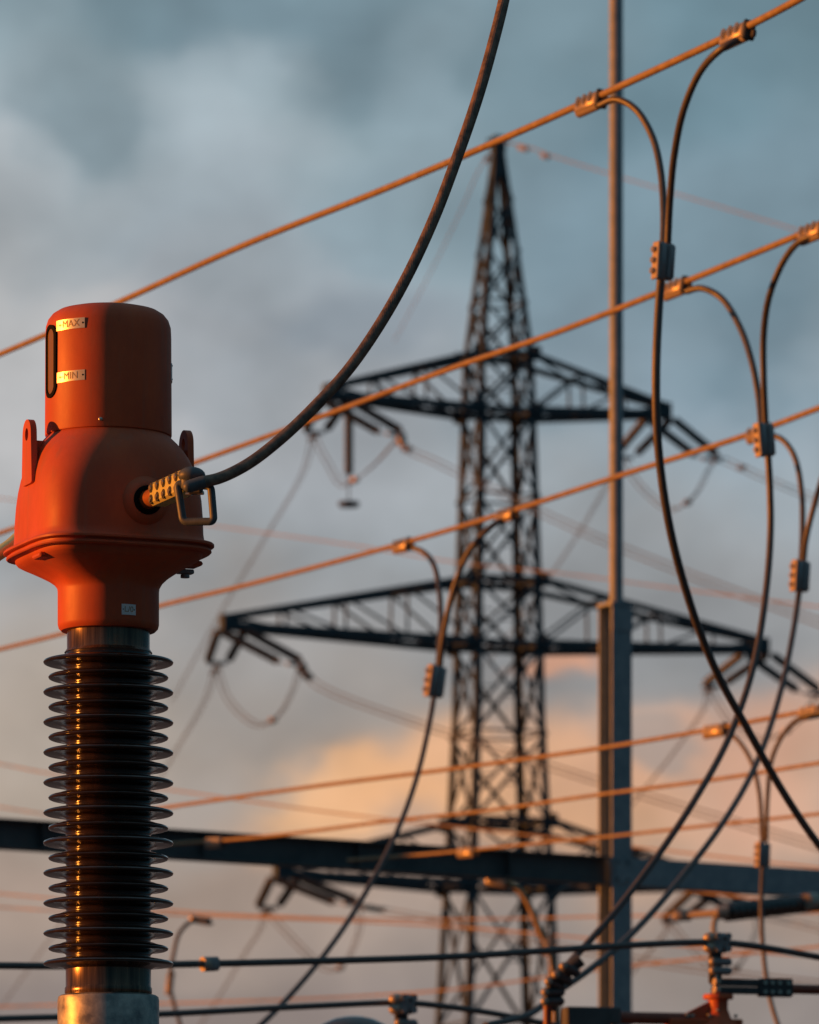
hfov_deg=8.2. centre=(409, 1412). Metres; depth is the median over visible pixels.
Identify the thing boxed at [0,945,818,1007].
distant wire
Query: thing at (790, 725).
dropper cable
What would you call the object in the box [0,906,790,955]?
distant wire
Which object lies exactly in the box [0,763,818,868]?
distant wire
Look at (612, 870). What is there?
steel gantry
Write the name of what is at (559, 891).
dropper cable
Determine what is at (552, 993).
bolted bus clamp
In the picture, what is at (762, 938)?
dropper cable
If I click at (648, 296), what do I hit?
overhead conductor
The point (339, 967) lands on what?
twin conductor
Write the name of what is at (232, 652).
insulator string
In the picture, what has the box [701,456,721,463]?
yoke plate
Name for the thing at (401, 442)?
twin conductor
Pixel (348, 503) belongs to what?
counterweight
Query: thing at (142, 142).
sky
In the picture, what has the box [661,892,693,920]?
insulator string
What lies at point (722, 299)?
dropper cable
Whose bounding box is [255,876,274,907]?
insulator string
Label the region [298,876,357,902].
insulator string
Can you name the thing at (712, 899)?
insulator string
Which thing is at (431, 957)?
busbar cable
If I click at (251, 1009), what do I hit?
busbar cable
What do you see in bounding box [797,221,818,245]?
parallel groove clamp
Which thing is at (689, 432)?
insulator string
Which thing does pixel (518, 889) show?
dropper cable
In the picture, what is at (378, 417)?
insulator string
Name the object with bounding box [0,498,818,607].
distant wire
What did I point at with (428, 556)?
dropper cable
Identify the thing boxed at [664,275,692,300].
parallel groove clamp
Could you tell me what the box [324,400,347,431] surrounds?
insulator string
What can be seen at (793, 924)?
twin conductor
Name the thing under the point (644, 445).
insulator string
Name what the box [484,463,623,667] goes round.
twin conductor
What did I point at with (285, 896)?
insulator string
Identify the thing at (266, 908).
yoke plate
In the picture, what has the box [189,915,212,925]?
parallel groove clamp
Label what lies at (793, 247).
dropper cable
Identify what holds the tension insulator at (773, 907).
attached to the steel gantry
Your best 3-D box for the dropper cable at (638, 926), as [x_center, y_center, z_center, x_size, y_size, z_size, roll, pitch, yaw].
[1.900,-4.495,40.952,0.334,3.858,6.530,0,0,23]
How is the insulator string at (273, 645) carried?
attached to the lattice pylon
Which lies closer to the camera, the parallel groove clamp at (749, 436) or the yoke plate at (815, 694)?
the parallel groove clamp at (749, 436)
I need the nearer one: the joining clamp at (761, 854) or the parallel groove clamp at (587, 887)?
the joining clamp at (761, 854)
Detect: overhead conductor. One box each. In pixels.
[0,0,804,356]
[0,232,797,535]
[0,405,818,650]
[159,710,797,808]
[173,761,818,845]
[347,812,818,861]
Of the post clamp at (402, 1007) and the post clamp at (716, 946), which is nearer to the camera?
the post clamp at (716, 946)
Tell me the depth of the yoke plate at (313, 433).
242.94 m
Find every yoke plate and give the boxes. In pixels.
[207,661,226,666]
[257,906,277,911]
[286,662,306,668]
[304,431,324,436]
[342,902,361,906]
[386,432,405,437]
[623,456,632,459]
[661,918,679,923]
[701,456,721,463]
[701,684,719,689]
[804,692,818,698]
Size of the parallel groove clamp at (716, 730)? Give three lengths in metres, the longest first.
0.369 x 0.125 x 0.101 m
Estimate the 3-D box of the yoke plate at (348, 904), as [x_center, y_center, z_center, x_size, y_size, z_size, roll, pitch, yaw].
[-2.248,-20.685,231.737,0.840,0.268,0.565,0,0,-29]
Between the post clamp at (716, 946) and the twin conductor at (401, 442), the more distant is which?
the twin conductor at (401, 442)
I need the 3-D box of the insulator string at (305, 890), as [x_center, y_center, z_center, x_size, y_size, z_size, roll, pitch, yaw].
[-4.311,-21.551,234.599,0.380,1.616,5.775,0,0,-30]
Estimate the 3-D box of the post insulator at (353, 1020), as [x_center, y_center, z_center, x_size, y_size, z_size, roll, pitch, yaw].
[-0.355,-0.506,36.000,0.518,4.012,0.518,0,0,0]
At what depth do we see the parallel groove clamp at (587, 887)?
69.97 m
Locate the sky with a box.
[0,0,818,1023]
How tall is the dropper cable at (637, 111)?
0.990 m
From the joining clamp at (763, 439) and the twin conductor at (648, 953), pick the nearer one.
the joining clamp at (763, 439)
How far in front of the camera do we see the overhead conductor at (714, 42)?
33.90 m
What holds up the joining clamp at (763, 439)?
hanging from the dropper cable at (793, 247)
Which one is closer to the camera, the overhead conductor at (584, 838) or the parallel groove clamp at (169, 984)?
the overhead conductor at (584, 838)
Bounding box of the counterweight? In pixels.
[338,480,359,507]
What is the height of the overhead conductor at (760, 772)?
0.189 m
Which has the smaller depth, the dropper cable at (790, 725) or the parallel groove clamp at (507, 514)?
the parallel groove clamp at (507, 514)
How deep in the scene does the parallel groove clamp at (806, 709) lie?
50.05 m
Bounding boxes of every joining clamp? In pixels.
[422,664,446,697]
[649,241,675,280]
[751,422,775,457]
[753,841,770,866]
[788,559,810,591]
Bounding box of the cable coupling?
[199,957,219,971]
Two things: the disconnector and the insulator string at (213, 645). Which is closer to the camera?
the disconnector
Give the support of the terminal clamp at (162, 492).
attached to the current transformer
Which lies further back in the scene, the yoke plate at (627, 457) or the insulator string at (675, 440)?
the yoke plate at (627, 457)
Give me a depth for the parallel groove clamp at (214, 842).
60.00 m
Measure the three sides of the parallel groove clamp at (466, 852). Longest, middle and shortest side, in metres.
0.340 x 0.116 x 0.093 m
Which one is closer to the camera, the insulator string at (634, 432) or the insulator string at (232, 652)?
the insulator string at (232, 652)
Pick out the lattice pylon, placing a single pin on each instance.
(515, 415)
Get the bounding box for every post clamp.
[389,994,417,1023]
[703,932,731,983]
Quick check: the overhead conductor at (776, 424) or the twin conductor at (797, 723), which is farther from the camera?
the twin conductor at (797, 723)
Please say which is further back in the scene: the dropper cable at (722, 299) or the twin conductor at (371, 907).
the twin conductor at (371, 907)
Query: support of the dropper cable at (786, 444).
hanging from the overhead conductor at (776, 424)
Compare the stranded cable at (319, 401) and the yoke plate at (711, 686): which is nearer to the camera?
the stranded cable at (319, 401)
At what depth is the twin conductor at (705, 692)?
290.46 m
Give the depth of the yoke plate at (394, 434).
232.40 m
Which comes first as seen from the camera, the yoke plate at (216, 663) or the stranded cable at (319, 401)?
the stranded cable at (319, 401)
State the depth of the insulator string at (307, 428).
241.52 m
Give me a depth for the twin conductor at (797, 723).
245.72 m
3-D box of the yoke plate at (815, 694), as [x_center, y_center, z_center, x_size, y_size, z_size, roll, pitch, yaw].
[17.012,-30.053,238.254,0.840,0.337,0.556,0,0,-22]
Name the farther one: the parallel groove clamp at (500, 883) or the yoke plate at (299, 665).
the yoke plate at (299, 665)
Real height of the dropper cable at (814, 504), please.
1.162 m
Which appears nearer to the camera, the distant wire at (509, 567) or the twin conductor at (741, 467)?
the distant wire at (509, 567)
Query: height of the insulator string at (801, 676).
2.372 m
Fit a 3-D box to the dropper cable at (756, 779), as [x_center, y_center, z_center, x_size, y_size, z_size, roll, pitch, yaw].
[3.016,-5.625,51.013,0.097,1.059,0.541,0,0,-38]
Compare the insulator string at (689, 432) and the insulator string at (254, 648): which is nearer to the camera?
the insulator string at (254, 648)
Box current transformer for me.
[3,302,213,1023]
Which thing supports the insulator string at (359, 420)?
attached to the lattice pylon
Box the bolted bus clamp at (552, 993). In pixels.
[541,954,584,1023]
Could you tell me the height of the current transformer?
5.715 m
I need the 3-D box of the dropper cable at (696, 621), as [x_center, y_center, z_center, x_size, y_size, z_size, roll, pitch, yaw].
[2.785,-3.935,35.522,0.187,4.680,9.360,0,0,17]
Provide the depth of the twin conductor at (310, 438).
305.70 m
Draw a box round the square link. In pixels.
[174,480,216,525]
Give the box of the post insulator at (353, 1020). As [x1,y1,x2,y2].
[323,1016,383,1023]
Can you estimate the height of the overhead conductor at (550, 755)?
0.395 m
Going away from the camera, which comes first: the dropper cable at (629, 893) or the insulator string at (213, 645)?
the dropper cable at (629, 893)
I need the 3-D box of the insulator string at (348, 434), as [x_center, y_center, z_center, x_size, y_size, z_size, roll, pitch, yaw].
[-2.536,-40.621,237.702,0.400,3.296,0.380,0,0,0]
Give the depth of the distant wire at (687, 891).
92.33 m
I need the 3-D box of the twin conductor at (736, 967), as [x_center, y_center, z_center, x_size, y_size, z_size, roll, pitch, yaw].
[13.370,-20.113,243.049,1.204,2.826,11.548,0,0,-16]
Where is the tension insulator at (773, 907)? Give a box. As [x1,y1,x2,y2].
[673,893,818,932]
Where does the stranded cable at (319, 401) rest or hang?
attached to the terminal clamp at (162, 492)
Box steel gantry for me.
[0,0,818,1011]
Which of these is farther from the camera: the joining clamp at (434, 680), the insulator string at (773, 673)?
the insulator string at (773, 673)
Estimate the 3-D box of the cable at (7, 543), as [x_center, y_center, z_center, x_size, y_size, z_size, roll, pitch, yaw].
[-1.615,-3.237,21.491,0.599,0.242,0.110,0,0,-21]
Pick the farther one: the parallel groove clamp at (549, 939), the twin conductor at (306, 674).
the twin conductor at (306, 674)
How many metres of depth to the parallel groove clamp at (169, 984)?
73.96 m
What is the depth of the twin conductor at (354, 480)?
237.97 m
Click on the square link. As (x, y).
(186, 521)
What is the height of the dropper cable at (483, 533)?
1.263 m
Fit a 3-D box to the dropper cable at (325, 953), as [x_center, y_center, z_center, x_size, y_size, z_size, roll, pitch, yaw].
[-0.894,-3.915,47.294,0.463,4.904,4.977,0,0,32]
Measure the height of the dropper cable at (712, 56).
0.976 m
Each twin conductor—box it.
[1,665,219,1007]
[170,435,316,701]
[200,910,270,1023]
[214,664,301,726]
[264,909,362,971]
[296,664,817,850]
[311,434,396,486]
[359,904,818,983]
[396,434,818,626]
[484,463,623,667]
[623,459,716,510]
[632,689,712,805]
[632,922,673,974]
[666,918,758,970]
[706,688,818,740]
[711,456,818,503]
[764,916,818,931]
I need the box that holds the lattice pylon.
[219,135,769,1023]
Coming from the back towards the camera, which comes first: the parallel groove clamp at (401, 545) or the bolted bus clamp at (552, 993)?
the parallel groove clamp at (401, 545)
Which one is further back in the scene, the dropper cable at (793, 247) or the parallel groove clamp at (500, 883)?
the parallel groove clamp at (500, 883)
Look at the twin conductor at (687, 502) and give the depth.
242.34 m
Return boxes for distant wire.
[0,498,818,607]
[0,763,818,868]
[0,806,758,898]
[0,893,818,919]
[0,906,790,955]
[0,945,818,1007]
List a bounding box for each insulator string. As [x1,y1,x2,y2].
[204,629,220,662]
[218,629,283,663]
[226,630,246,661]
[244,629,304,662]
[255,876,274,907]
[271,876,339,904]
[276,878,299,906]
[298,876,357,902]
[303,408,321,431]
[324,399,383,434]
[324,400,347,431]
[344,401,353,479]
[348,398,404,433]
[623,419,646,452]
[634,418,671,455]
[645,417,698,458]
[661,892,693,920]
[671,417,719,457]
[689,894,718,910]
[694,892,726,905]
[702,652,743,685]
[720,893,746,901]
[725,653,768,684]
[743,652,801,693]
[769,652,818,691]
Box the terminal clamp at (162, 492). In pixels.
[148,467,206,506]
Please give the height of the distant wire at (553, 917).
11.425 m
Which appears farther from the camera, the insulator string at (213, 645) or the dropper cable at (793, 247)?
the insulator string at (213, 645)
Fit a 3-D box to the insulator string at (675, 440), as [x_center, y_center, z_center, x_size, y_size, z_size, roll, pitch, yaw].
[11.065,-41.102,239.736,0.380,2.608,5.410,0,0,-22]
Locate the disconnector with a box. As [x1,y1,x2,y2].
[562,966,818,1023]
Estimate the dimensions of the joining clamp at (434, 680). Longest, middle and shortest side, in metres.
0.282 x 0.182 x 0.094 m
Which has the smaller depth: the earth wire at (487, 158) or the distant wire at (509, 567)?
the distant wire at (509, 567)
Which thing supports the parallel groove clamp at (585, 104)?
attached to the overhead conductor at (714, 42)
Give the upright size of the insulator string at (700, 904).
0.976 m
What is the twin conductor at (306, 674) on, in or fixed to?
attached to the yoke plate at (299, 665)
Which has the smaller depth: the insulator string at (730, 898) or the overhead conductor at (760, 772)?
the overhead conductor at (760, 772)
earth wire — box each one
[394,152,490,341]
[503,142,797,230]
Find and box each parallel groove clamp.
[165,971,174,994]
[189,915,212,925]
[205,836,226,848]
[391,537,414,554]
[456,846,478,858]
[485,879,509,887]
[495,505,519,523]
[543,931,553,955]
[574,88,607,117]
[574,885,595,890]
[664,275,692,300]
[702,722,728,738]
[719,19,756,50]
[745,422,769,444]
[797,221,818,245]
[798,704,818,720]
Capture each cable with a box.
[0,533,13,560]
[0,939,818,969]
[0,1000,559,1023]
[168,918,196,1023]
[196,0,509,486]
[258,697,435,1023]
[411,545,443,664]
[437,517,503,666]
[483,592,801,1023]
[491,879,557,1022]
[552,884,593,899]
[558,456,773,971]
[597,96,666,241]
[652,280,818,850]
[664,37,739,243]
[684,285,761,422]
[725,731,763,841]
[759,867,779,1023]
[760,234,809,423]
[764,710,818,841]
[774,433,804,559]
[801,480,818,561]
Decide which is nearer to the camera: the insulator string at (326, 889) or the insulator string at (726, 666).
the insulator string at (326, 889)
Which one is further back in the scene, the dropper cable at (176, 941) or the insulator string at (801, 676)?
the insulator string at (801, 676)
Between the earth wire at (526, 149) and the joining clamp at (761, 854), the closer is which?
the joining clamp at (761, 854)
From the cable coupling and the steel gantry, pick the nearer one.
the cable coupling
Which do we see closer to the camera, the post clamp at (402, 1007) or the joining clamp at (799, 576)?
the post clamp at (402, 1007)
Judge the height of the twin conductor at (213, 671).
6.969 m
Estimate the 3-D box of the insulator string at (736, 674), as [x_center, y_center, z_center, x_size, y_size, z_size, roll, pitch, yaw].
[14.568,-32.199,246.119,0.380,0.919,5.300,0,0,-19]
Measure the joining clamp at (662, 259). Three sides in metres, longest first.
0.204 x 0.132 x 0.068 m
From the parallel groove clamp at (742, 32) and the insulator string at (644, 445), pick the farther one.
the insulator string at (644, 445)
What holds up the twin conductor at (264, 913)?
attached to the yoke plate at (266, 908)
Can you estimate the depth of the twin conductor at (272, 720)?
236.77 m

